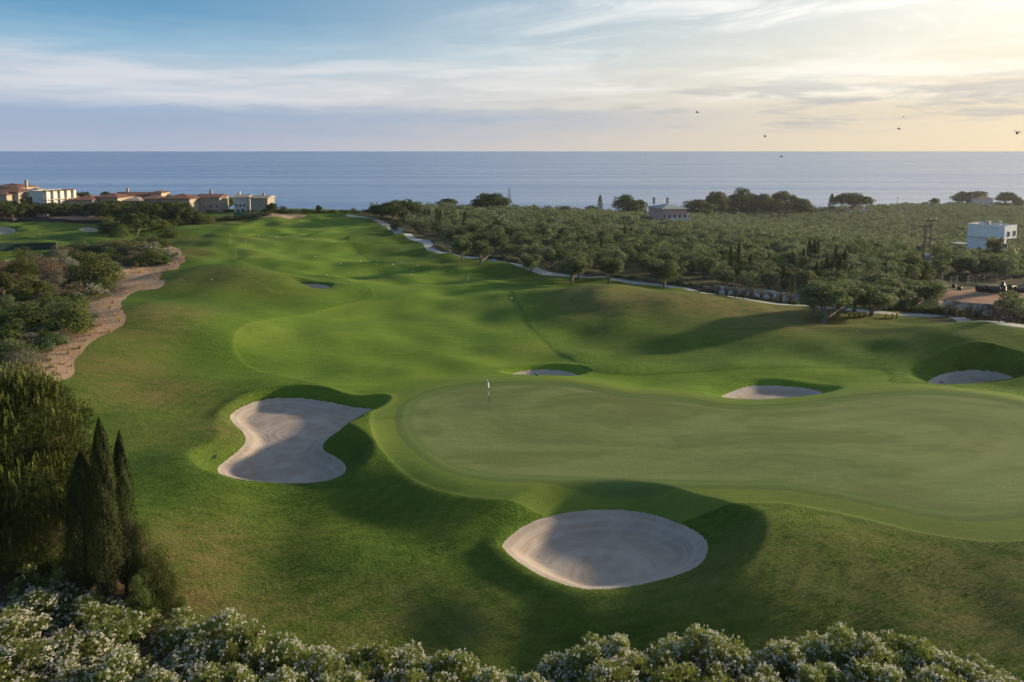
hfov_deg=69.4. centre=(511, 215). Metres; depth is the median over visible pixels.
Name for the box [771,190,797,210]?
broadleaf tree
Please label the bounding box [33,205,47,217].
umbrella pine
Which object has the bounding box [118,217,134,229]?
green shrub
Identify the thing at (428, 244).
path
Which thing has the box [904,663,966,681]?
oleander bush
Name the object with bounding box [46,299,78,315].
green shrub
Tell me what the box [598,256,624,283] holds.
olive tree
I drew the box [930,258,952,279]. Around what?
grove olive tree
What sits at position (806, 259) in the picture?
grove olive tree
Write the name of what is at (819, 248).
cypress tree
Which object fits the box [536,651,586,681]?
oleander bush
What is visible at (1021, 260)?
olive tree
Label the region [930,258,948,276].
grove olive tree
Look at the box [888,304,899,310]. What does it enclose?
hedge shrub
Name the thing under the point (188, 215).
dark tree
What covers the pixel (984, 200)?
house
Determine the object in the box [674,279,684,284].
border shrub
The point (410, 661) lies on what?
oleander bush
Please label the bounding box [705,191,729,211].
broadleaf tree
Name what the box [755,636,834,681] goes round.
oleander bush
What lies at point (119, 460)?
cypress tree
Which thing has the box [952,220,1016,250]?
villa
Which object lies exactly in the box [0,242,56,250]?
screen fence
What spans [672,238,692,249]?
grove olive tree
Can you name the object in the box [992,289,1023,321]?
grove olive tree
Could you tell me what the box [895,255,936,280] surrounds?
broadleaf tree
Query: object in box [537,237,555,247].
grove olive tree
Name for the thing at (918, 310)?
hedge shrub
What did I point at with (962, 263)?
olive tree
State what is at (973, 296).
red soil
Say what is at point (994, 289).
plastic tank
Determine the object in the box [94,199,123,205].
umbrella pine
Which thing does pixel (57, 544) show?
green shrub
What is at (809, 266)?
grove olive tree
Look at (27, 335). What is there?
grey shrub
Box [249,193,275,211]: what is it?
house
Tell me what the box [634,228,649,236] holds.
grove olive tree
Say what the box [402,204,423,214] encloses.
umbrella pine
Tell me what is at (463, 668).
oleander bush
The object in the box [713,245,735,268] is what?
grove olive tree
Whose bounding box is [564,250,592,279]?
olive tree
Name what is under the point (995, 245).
broadleaf tree
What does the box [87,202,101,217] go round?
dark tree
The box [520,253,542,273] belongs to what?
olive tree
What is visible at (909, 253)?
grove olive tree
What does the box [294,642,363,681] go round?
oleander bush
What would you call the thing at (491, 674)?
oleander bush
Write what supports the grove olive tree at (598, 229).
on the grove soil at (695, 277)
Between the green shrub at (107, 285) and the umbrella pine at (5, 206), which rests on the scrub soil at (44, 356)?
the green shrub at (107, 285)
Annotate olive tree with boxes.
[410,221,423,233]
[413,218,430,234]
[430,221,444,235]
[438,223,456,238]
[440,227,455,240]
[450,235,472,259]
[454,224,465,234]
[456,232,476,243]
[459,220,470,234]
[464,222,487,235]
[468,240,493,264]
[472,232,481,240]
[479,231,491,244]
[481,220,495,232]
[483,230,504,248]
[485,224,503,240]
[495,236,512,250]
[499,241,514,255]
[501,220,519,233]
[503,223,520,235]
[504,234,516,246]
[508,224,530,235]
[511,231,533,244]
[512,243,528,259]
[517,236,532,248]
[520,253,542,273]
[521,236,542,247]
[521,244,545,262]
[526,227,540,234]
[534,221,551,228]
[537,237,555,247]
[539,245,559,264]
[541,224,558,233]
[543,228,557,238]
[544,232,554,239]
[544,243,561,263]
[549,238,564,248]
[552,247,573,264]
[553,231,569,244]
[556,256,588,282]
[557,232,577,247]
[560,241,575,255]
[561,225,574,232]
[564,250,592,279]
[568,240,588,252]
[569,246,596,262]
[571,226,584,231]
[572,229,592,241]
[578,233,598,243]
[579,228,594,233]
[583,245,599,266]
[585,224,601,233]
[588,244,611,268]
[593,234,613,244]
[596,229,610,237]
[596,240,617,255]
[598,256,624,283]
[605,247,628,265]
[611,232,633,246]
[614,246,636,265]
[618,237,633,247]
[619,241,639,260]
[626,238,642,248]
[627,231,644,244]
[633,251,649,272]
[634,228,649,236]
[637,244,659,255]
[639,240,664,250]
[640,235,655,247]
[643,256,658,275]
[643,259,681,288]
[646,249,661,262]
[654,241,676,255]
[656,235,673,243]
[656,250,678,261]
[659,230,674,237]
[663,241,682,254]
[669,235,683,243]
[670,227,690,237]
[671,260,687,279]
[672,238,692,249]
[676,243,699,255]
[677,250,701,273]
[680,234,696,243]
[681,244,709,266]
[690,228,707,239]
[693,255,722,277]
[694,243,716,255]
[695,230,717,240]
[697,238,713,248]
[702,237,716,246]
[705,250,726,274]
[707,243,722,250]
[713,237,734,248]
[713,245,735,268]
[714,265,735,286]
[715,260,739,274]
[717,231,731,237]
[719,235,734,240]
[728,235,747,242]
[729,245,749,271]
[731,241,746,248]
[735,270,760,288]
[736,263,766,286]
[740,242,761,254]
[744,248,766,265]
[752,242,769,249]
[752,243,765,256]
[753,236,773,247]
[754,260,781,285]
[758,270,780,289]
[762,249,779,263]
[767,238,789,252]
[774,252,798,266]
[778,234,794,242]
[778,247,798,261]
[778,260,797,279]
[780,242,805,255]
[788,236,806,242]
[790,267,820,290]
[794,238,808,244]
[794,255,818,271]
[795,248,819,262]
[796,286,823,315]
[797,279,853,323]
[803,262,822,278]
[813,258,825,276]
[820,260,843,276]
[820,268,847,281]
[820,276,845,284]
[821,245,834,260]
[821,249,848,266]
[822,278,866,316]
[829,241,847,252]
[838,273,866,285]
[841,257,866,272]
[843,254,858,269]
[843,277,877,311]
[844,242,863,253]
[847,268,870,282]
[849,246,872,256]
[851,238,865,246]
[851,284,900,315]
[857,256,880,273]
[860,269,890,285]
[863,250,886,258]
[864,257,885,272]
[866,239,888,249]
[866,277,915,309]
[875,270,900,281]
[876,245,906,257]
[877,260,905,277]
[880,251,904,270]
[882,239,897,247]
[884,278,923,304]
[891,245,910,255]
[891,261,924,280]
[892,241,914,256]
[903,280,935,305]
[904,250,921,259]
[912,244,928,254]
[914,280,948,300]
[920,243,937,250]
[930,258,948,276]
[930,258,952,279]
[931,245,952,255]
[931,246,947,252]
[933,253,959,266]
[946,254,979,276]
[949,247,976,256]
[949,250,970,270]
[967,255,994,278]
[973,251,996,256]
[986,253,1023,275]
[992,253,1015,276]
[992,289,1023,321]
[994,256,1022,279]
[1007,302,1023,323]
[1011,263,1023,277]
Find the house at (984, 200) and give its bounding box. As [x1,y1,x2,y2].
[966,194,993,204]
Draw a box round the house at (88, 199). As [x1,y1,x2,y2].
[67,195,99,211]
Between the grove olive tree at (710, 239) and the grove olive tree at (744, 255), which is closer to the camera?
the grove olive tree at (744, 255)
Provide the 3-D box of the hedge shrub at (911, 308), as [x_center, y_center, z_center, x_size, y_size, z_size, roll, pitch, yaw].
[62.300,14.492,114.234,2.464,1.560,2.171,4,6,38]
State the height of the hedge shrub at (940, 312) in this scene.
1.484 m
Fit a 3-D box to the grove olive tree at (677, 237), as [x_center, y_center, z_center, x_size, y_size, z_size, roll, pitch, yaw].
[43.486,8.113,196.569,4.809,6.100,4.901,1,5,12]
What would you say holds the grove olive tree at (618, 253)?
on the grove soil at (695, 277)
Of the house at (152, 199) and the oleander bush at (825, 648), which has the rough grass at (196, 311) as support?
the house at (152, 199)
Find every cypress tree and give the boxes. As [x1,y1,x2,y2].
[59,450,107,592]
[81,417,126,607]
[106,430,142,595]
[434,209,438,221]
[438,209,442,221]
[462,211,468,225]
[597,195,603,208]
[599,237,604,254]
[726,246,734,277]
[734,241,742,281]
[746,253,754,269]
[780,266,788,288]
[790,276,796,292]
[799,247,806,272]
[806,239,812,256]
[811,239,819,258]
[813,262,820,283]
[815,241,820,265]
[822,257,829,281]
[827,194,836,209]
[829,260,834,275]
[831,245,839,273]
[835,252,842,276]
[840,248,850,274]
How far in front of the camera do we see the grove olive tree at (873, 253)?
166.81 m
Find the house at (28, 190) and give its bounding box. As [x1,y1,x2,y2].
[24,180,47,201]
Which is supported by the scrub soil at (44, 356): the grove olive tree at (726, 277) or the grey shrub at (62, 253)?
the grey shrub at (62, 253)
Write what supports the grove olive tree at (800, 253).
on the grove soil at (695, 277)
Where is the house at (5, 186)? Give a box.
[0,181,36,189]
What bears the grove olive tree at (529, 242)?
on the grove soil at (695, 277)
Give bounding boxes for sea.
[0,151,1023,213]
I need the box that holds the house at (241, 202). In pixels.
[232,192,252,211]
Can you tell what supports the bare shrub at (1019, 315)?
on the grove soil at (695, 277)
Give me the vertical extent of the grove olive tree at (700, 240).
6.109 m
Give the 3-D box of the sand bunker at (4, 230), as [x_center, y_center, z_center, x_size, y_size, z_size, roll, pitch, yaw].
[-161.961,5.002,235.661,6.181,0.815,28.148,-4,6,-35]
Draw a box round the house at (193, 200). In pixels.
[157,193,199,211]
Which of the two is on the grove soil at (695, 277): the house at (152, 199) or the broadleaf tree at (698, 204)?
the broadleaf tree at (698, 204)
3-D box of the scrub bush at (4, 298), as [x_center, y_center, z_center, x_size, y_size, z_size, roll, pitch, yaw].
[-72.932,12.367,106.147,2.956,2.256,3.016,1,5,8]
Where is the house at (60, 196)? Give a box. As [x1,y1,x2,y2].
[29,189,75,216]
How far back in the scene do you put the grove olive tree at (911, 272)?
142.77 m
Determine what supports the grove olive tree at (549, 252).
on the grove soil at (695, 277)
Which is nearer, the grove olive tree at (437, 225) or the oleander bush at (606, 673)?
the oleander bush at (606, 673)
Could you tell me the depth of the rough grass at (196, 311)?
51.04 m
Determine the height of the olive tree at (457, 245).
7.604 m
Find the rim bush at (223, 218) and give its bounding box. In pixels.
[216,216,226,221]
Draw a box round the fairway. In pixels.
[228,216,1023,408]
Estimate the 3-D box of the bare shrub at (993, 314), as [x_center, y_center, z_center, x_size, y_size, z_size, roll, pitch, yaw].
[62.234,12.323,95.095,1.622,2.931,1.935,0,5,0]
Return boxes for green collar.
[395,381,1023,521]
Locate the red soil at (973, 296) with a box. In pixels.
[0,215,1023,303]
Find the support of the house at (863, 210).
on the grove soil at (695, 277)
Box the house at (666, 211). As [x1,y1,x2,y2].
[646,197,690,228]
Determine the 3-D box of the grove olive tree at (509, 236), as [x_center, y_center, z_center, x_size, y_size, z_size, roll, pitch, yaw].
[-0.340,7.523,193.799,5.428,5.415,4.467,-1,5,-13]
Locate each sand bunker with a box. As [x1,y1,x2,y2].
[0,227,15,233]
[79,227,97,230]
[218,398,373,482]
[303,284,328,287]
[503,510,707,588]
[512,369,575,375]
[721,385,821,398]
[928,370,1012,383]
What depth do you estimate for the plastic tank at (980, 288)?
134.19 m
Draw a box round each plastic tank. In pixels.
[975,285,987,291]
[986,286,1000,292]
[999,282,1006,291]
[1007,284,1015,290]
[1013,286,1023,291]
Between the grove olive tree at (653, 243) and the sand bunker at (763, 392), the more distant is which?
the grove olive tree at (653, 243)
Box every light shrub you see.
[88,239,110,251]
[100,236,132,249]
[117,240,148,252]
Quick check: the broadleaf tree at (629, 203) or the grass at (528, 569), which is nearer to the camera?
the grass at (528, 569)
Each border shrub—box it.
[497,255,506,260]
[588,271,596,275]
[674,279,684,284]
[704,286,713,291]
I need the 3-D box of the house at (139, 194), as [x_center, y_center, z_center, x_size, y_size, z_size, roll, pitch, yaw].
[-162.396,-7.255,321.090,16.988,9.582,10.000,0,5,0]
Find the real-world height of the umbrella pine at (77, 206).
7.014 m
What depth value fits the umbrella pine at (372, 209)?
255.65 m
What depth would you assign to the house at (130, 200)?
299.56 m
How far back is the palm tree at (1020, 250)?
212.38 m
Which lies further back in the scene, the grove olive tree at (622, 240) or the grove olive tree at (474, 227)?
the grove olive tree at (474, 227)
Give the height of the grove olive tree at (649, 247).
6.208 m
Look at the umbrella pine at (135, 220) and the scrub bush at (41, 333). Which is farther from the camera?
the umbrella pine at (135, 220)
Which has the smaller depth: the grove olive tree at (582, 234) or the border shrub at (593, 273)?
the border shrub at (593, 273)
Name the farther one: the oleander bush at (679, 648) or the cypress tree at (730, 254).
the cypress tree at (730, 254)
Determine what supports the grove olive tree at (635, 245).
on the grove soil at (695, 277)
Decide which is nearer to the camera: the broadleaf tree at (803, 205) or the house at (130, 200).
the house at (130, 200)
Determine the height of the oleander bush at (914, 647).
2.757 m
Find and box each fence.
[0,211,90,216]
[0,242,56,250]
[233,212,253,215]
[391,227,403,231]
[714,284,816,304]
[878,299,937,307]
[932,272,1017,284]
[943,300,1022,319]
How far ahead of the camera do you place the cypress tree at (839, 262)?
141.13 m
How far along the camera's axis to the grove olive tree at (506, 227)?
205.52 m
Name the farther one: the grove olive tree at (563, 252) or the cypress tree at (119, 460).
the grove olive tree at (563, 252)
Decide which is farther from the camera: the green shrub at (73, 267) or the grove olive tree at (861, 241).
the grove olive tree at (861, 241)
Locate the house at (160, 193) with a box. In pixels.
[148,190,171,195]
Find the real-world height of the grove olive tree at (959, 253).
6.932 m
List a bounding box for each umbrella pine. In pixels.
[0,201,17,217]
[0,203,27,217]
[17,202,36,217]
[20,197,27,202]
[24,202,40,216]
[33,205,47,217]
[38,202,62,216]
[57,203,72,211]
[67,202,89,211]
[78,191,88,196]
[81,203,95,211]
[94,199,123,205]
[118,203,133,207]
[118,211,156,234]
[142,215,159,228]
[154,210,178,220]
[169,202,192,214]
[229,197,233,204]
[366,205,389,219]
[375,201,407,221]
[392,199,419,219]
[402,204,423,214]
[434,198,457,204]
[470,192,511,206]
[830,192,876,209]
[949,191,971,202]
[966,191,989,196]
[994,191,1017,202]
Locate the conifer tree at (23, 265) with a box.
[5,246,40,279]
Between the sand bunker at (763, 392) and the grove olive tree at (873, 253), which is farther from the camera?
the grove olive tree at (873, 253)
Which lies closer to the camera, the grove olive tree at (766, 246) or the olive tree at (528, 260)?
the olive tree at (528, 260)
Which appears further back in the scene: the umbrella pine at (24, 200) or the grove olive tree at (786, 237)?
the umbrella pine at (24, 200)
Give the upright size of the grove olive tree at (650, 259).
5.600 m
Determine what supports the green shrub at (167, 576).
on the mulch
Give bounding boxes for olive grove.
[369,201,1023,254]
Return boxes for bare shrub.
[715,281,722,294]
[720,282,733,295]
[731,284,739,296]
[739,284,747,297]
[745,284,755,299]
[757,289,765,298]
[768,289,774,298]
[775,286,782,300]
[786,293,794,302]
[942,304,952,316]
[950,304,960,317]
[962,302,972,318]
[970,307,982,319]
[990,301,1004,320]
[992,304,1007,321]
[1001,306,1013,322]
[1012,304,1023,322]
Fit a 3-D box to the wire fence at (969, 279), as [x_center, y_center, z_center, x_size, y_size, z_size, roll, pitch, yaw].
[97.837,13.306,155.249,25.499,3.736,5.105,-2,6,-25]
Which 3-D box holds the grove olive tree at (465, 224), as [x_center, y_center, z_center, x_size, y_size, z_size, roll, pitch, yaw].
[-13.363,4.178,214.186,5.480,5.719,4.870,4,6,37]
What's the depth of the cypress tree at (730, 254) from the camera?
140.23 m
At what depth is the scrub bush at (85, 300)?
104.76 m
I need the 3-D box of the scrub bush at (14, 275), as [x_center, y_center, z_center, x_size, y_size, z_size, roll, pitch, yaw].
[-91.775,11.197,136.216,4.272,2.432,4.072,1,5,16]
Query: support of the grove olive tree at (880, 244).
on the grove soil at (695, 277)
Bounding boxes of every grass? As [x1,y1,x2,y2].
[0,209,1023,681]
[50,361,1023,680]
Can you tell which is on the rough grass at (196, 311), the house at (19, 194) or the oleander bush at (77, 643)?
the house at (19, 194)
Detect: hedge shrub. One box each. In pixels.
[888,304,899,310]
[891,304,902,310]
[906,305,918,311]
[913,306,925,313]
[926,306,937,313]
[931,305,942,313]
[933,307,944,314]
[956,309,965,316]
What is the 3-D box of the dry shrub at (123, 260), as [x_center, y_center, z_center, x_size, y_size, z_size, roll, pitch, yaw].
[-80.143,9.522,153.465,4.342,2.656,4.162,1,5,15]
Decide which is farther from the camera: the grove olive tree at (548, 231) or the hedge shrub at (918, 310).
the grove olive tree at (548, 231)
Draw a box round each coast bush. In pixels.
[261,208,274,212]
[276,206,287,212]
[278,208,294,212]
[299,208,313,212]
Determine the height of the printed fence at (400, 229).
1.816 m
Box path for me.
[346,215,1023,326]
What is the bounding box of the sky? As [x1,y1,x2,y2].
[0,0,1023,150]
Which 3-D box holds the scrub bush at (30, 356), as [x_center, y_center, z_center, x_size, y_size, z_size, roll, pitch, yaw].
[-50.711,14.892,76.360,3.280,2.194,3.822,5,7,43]
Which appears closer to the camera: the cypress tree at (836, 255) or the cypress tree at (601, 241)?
the cypress tree at (836, 255)
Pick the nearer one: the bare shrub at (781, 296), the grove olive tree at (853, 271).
the bare shrub at (781, 296)
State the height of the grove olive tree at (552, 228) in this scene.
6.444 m
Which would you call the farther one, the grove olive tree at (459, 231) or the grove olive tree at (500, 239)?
the grove olive tree at (459, 231)
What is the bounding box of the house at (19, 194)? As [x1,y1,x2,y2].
[7,189,25,202]
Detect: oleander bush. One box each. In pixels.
[0,578,87,629]
[0,605,65,672]
[0,635,57,681]
[4,558,61,597]
[16,623,121,681]
[41,589,130,635]
[43,567,85,605]
[62,281,88,293]
[68,642,158,681]
[70,281,109,298]
[80,604,152,660]
[121,250,143,258]
[126,607,170,646]
[128,657,200,681]
[135,242,167,251]
[143,607,212,663]
[159,630,239,681]
[161,249,178,256]
[184,607,256,662]
[188,660,260,681]
[218,615,281,681]
[252,632,315,681]
[259,664,311,681]
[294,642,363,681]
[317,670,372,681]
[334,640,404,681]
[383,639,439,681]
[400,667,451,681]
[423,648,483,681]
[469,664,523,681]
[516,670,549,681]
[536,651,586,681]
[563,631,622,681]
[577,657,639,681]
[599,632,654,681]
[624,650,688,681]
[646,623,713,680]
[675,661,735,681]
[683,628,753,681]
[715,644,770,681]
[736,660,793,681]
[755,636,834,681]
[794,661,859,681]
[795,621,858,680]
[839,631,900,681]
[840,654,910,681]
[857,629,946,678]
[899,644,966,680]
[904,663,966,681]
[935,652,1005,681]
[958,668,1022,681]
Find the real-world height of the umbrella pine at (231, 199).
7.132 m
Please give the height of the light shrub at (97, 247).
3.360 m
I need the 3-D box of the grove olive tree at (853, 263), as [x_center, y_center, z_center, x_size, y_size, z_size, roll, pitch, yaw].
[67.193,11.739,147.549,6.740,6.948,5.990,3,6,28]
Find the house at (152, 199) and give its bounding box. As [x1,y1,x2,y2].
[142,195,166,202]
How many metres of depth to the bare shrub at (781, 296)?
117.03 m
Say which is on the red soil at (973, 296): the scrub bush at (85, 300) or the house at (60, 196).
the house at (60, 196)
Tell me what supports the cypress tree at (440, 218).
on the grove soil at (695, 277)
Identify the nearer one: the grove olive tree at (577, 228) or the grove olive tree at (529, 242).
the grove olive tree at (529, 242)
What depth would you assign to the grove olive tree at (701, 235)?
204.47 m
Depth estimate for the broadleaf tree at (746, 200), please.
508.51 m
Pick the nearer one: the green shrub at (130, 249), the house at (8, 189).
the green shrub at (130, 249)
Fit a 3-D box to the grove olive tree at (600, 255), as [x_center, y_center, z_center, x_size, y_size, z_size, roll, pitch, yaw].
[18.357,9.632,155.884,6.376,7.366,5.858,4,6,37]
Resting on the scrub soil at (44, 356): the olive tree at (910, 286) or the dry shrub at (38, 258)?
the dry shrub at (38, 258)
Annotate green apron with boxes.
[370,376,1023,541]
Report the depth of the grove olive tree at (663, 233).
202.99 m
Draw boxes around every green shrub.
[0,300,30,313]
[0,307,20,326]
[0,317,35,342]
[0,337,40,355]
[2,300,64,327]
[3,537,50,579]
[6,274,57,297]
[25,295,62,311]
[25,543,67,587]
[31,331,71,351]
[42,299,98,334]
[44,528,92,579]
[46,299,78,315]
[56,249,100,262]
[64,262,94,279]
[66,240,93,253]
[67,252,125,287]
[87,276,116,291]
[96,218,108,228]
[97,217,124,233]
[98,248,124,261]
[100,246,127,254]
[104,259,123,272]
[109,223,130,237]
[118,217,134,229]
[118,247,138,255]
[122,249,167,266]
[122,515,157,600]
[123,568,162,626]
[130,233,172,247]
[133,543,184,616]
[149,218,171,228]
[149,236,171,246]
[150,253,173,264]
[156,581,187,620]
[158,228,180,238]
[167,217,185,225]
[183,217,194,223]
[194,212,213,224]
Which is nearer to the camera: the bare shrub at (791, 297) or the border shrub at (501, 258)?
the bare shrub at (791, 297)
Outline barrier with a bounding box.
[0,217,101,223]
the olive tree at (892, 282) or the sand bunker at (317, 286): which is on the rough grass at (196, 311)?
the sand bunker at (317, 286)
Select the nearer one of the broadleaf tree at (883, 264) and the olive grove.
the broadleaf tree at (883, 264)
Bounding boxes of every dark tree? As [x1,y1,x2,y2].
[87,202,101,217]
[92,202,110,219]
[105,204,128,220]
[117,206,138,217]
[131,200,145,206]
[134,202,149,209]
[139,203,165,215]
[159,201,179,220]
[179,207,199,219]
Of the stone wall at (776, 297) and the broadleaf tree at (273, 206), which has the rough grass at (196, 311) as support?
the broadleaf tree at (273, 206)
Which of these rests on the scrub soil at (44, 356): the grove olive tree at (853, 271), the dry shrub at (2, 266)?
the dry shrub at (2, 266)
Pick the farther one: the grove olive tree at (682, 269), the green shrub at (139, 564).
the grove olive tree at (682, 269)
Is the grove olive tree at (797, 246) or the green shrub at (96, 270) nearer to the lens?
the green shrub at (96, 270)
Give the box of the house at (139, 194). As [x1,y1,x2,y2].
[117,188,148,196]
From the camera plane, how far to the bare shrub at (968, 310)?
109.98 m
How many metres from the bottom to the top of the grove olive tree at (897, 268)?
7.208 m
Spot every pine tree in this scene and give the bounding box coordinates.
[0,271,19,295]
[0,353,134,572]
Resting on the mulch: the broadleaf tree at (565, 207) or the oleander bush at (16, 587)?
the oleander bush at (16, 587)
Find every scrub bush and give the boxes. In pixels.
[0,287,16,296]
[0,293,14,303]
[0,344,25,363]
[0,348,42,368]
[6,270,24,278]
[14,289,35,300]
[26,328,46,345]
[29,324,48,331]
[39,291,56,300]
[49,273,67,283]
[52,294,71,302]
[58,278,79,289]
[60,291,71,298]
[70,293,89,305]
[138,245,151,252]
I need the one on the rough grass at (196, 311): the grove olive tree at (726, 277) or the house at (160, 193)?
the house at (160, 193)
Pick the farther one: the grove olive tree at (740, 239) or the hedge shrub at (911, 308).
the grove olive tree at (740, 239)
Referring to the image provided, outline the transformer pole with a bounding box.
[922,218,936,281]
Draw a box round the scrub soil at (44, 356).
[0,247,172,377]
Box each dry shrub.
[0,259,27,275]
[21,253,47,264]
[29,288,78,300]
[30,256,64,274]
[32,277,61,289]
[36,268,70,282]
[46,243,75,254]
[54,328,75,339]
[118,255,132,264]
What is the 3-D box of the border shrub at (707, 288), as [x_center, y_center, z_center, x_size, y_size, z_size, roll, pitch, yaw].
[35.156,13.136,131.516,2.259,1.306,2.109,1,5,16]
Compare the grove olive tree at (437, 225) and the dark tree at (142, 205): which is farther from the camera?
the dark tree at (142, 205)
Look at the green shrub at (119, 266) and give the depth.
143.56 m
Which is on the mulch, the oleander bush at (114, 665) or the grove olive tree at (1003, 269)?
the oleander bush at (114, 665)
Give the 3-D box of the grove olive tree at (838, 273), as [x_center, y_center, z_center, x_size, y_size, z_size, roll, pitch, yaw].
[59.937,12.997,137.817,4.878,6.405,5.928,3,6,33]
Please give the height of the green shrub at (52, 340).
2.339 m
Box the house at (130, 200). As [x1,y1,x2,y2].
[122,197,143,202]
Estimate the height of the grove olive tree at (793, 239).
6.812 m
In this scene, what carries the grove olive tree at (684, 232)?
on the grove soil at (695, 277)
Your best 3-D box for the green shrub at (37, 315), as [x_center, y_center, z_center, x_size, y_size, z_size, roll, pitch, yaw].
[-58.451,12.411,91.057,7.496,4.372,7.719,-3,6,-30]
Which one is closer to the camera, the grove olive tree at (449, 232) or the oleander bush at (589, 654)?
the oleander bush at (589, 654)
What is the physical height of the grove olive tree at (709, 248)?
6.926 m
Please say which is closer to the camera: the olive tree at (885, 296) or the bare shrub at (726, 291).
the olive tree at (885, 296)
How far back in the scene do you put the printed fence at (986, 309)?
113.27 m
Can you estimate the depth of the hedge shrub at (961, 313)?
110.96 m
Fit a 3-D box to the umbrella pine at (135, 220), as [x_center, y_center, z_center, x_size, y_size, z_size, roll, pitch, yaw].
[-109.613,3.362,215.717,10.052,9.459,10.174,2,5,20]
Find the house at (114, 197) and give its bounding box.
[94,193,133,201]
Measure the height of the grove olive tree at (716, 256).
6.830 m
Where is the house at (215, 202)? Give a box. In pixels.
[197,190,229,212]
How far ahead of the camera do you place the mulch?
38.35 m
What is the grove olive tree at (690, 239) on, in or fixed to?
on the grove soil at (695, 277)
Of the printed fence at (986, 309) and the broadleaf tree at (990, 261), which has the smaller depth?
the printed fence at (986, 309)
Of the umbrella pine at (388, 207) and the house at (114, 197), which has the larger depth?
the house at (114, 197)
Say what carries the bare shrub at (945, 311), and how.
on the path
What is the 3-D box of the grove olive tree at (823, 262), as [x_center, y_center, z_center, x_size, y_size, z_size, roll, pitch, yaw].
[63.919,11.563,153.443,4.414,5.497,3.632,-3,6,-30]
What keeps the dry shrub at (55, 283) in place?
on the scrub soil at (44, 356)
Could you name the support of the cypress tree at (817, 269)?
on the grove soil at (695, 277)
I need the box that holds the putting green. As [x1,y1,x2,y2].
[406,384,1023,513]
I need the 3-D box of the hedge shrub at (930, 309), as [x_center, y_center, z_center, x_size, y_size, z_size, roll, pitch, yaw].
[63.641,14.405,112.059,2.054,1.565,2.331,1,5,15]
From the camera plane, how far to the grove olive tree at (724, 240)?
187.22 m
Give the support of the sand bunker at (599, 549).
on the rough grass at (196, 311)
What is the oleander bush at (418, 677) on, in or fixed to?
on the mulch
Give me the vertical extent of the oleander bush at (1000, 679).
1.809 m
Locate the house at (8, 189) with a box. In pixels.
[0,187,27,191]
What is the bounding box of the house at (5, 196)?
[0,191,13,201]
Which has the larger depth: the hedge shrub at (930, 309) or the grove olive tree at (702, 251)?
the grove olive tree at (702, 251)
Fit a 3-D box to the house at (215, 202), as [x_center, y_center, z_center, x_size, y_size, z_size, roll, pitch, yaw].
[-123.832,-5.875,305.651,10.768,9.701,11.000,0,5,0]
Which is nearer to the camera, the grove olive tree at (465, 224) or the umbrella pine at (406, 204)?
the grove olive tree at (465, 224)
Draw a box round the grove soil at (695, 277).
[348,205,1023,323]
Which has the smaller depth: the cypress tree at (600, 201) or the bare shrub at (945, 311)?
the bare shrub at (945, 311)
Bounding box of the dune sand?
[4,213,306,380]
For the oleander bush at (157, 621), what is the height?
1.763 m
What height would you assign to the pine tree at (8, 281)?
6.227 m
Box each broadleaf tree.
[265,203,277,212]
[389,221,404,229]
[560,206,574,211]
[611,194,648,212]
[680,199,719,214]
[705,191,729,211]
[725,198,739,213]
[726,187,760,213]
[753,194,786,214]
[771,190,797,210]
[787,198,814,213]
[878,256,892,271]
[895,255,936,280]
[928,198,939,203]
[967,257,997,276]
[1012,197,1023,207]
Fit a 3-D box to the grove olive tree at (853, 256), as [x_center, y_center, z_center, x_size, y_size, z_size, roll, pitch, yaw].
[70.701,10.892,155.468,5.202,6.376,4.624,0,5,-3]
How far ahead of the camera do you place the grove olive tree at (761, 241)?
191.45 m
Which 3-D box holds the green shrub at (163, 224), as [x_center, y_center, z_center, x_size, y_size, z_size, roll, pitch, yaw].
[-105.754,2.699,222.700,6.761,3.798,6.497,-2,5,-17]
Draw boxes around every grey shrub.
[14,332,43,344]
[24,324,52,336]
[46,249,67,258]
[56,256,80,269]
[85,311,103,318]
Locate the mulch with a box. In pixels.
[0,510,406,681]
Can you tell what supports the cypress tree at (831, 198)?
on the grove soil at (695, 277)
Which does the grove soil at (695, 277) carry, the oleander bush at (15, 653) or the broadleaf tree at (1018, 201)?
the broadleaf tree at (1018, 201)
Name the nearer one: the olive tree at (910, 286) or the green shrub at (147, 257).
the olive tree at (910, 286)
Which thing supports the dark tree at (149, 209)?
on the rough grass at (196, 311)
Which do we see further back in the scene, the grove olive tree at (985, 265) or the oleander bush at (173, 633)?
the grove olive tree at (985, 265)
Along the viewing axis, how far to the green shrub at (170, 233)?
190.53 m
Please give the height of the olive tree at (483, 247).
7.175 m
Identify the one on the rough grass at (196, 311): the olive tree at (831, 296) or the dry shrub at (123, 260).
the olive tree at (831, 296)
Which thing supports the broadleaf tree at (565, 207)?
on the grove soil at (695, 277)
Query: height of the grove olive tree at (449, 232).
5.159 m
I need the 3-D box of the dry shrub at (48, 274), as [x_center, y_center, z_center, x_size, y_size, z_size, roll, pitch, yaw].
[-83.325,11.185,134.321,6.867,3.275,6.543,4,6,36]
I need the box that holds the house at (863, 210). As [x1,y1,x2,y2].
[856,207,871,213]
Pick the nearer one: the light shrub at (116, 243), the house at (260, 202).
the light shrub at (116, 243)
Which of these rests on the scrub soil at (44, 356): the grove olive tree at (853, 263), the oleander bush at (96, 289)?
the oleander bush at (96, 289)
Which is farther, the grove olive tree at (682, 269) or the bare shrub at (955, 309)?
the grove olive tree at (682, 269)
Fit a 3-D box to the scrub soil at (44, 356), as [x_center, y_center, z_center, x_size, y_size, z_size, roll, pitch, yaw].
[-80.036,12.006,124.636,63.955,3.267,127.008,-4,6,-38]

